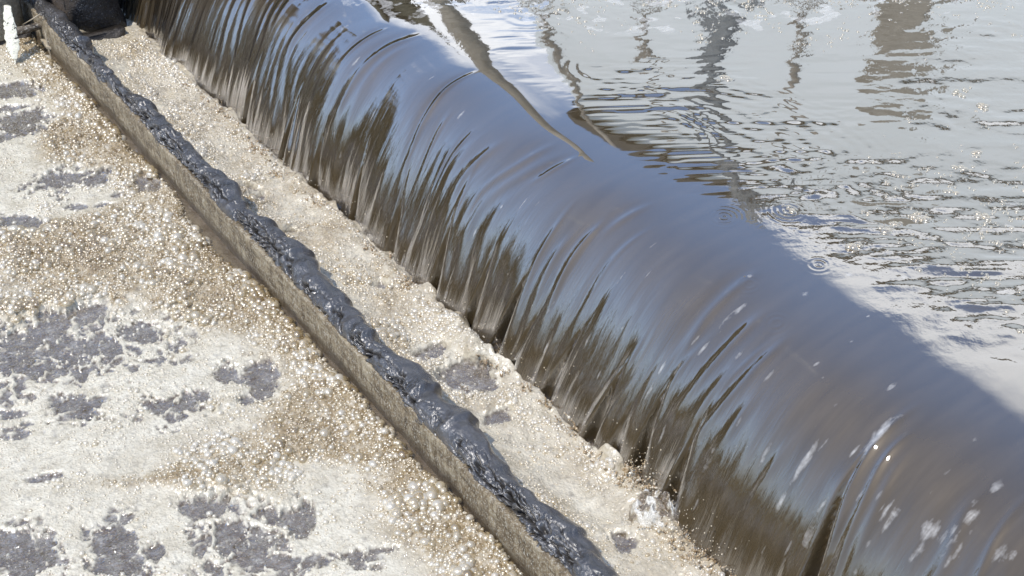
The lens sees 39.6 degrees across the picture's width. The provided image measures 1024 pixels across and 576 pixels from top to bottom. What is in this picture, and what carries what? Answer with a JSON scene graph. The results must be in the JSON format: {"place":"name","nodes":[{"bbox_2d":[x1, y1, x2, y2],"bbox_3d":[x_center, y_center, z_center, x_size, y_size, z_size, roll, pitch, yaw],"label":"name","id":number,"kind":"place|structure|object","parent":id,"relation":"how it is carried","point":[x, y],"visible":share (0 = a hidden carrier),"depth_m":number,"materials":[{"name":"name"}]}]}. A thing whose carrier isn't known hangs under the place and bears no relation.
{"place":"outdoors","nodes":[
{"label":"outdoors","id":0,"kind":"place"},
{"bbox_2d":[31,32,640,575],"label":"water","id":1,"kind":"structure","parent":0,"point":[215,242],"depth_m":3.07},
{"bbox_2d":[0,32,31,44],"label":"concrete ledge","id":2,"kind":"object","parent":1,"relation":"in","point":[26,35],"visible":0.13,"depth_m":3.89,"materials":[{"name":"grey concrete"}]},
{"bbox_2d":[0,0,24,40],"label":"concrete pillar","id":3,"kind":"structure","parent":2,"relation":"on","point":[16,9],"depth_m":3.85,"materials":[{"name":"grey concrete"}]},
{"bbox_2d":[46,0,126,31],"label":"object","id":4,"kind":"structure","parent":1,"relation":"in","point":[90,15],"depth_m":3.88,"materials":[{"name":"black"}]},
{"bbox_2d":[82,25,125,40],"bbox_3d":[-1.125,-0.668,3.911,0.139,0.089,0.043,-21,40,-27],"label":"concrete ledge","id":5,"kind":"object","parent":4,"relation":"attached to","point":[113,31],"visible":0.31,"depth_m":3.89,"materials":[{"name":"grey concrete"}]},
{"bbox_2d":[0,38,522,575],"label":"foam","id":6,"kind":"object","parent":1,"relation":"on","point":[108,538],"visible":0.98,"depth_m":2.58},
{"bbox_2d":[0,34,522,575],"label":"foam bubbles","id":7,"kind":"object","parent":1,"relation":"on","point":[410,492],"visible":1,"depth_m":2.84},
{"bbox_2d":[3,5,19,63],"bbox_3d":[-1.324,-0.670,3.756,0.040,0.141,0.063,-21,40,-27],"label":"scraper paddle","id":8,"kind":"object","parent":7,"relation":"on","point":[11,38],"visible":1,"depth_m":3.75,"materials":[{"name":"white plastic"}]},
{"bbox_2d":[20,0,619,575],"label":"scum baffle","id":9,"kind":"object","parent":1,"relation":"in","point":[528,530],"visible":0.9,"depth_m":2.67,"materials":[{"name":"concrete"}]},
{"bbox_2d":[17,22,41,34],"bbox_3d":[-1.304,-0.702,3.840,0.086,0.024,0.025,-18,39,-23],"label":"scraper rod","id":10,"kind":"object","parent":9,"relation":"attached to","point":[23,29],"visible":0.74,"depth_m":3.83,"materials":[{"name":"metal"}]},
{"bbox_2d":[80,9,724,575],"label":"foam","id":11,"kind":"object","parent":1,"relation":"on","point":[468,367],"visible":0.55,"depth_m":2.74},
{"bbox_2d":[93,29,724,575],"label":"foam bubbles","id":12,"kind":"object","parent":11,"relation":"on","point":[381,331],"visible":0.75,"depth_m":2.89},
{"bbox_2d":[143,26,736,575],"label":"spray","id":13,"kind":"object","parent":11,"relation":"on","point":[629,470],"visible":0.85,"depth_m":2.46,"materials":[{"name":"liquid"}]},
{"bbox_2d":[628,488,674,529],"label":"churning water","id":14,"kind":"structure","parent":1,"relation":"on","point":[653,505],"depth_m":2.36,"materials":[{"name":"white liquid"}]},
{"bbox_2d":[458,382,473,392],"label":"churning water","id":15,"kind":"structure","parent":0,"point":[465,388],"depth_m":2.68,"materials":[{"name":"beige liquid"}]},
{"bbox_2d":[118,0,1023,575],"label":"water","id":16,"kind":"structure","parent":0,"point":[584,208],"depth_m":2.65,"materials":[{"name":"grey liquid"}]},
{"bbox_2d":[520,0,1023,330],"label":"pool bubbles","id":17,"kind":"object","parent":16,"relation":"on","point":[884,135],"visible":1,"depth_m":2.65}
]}

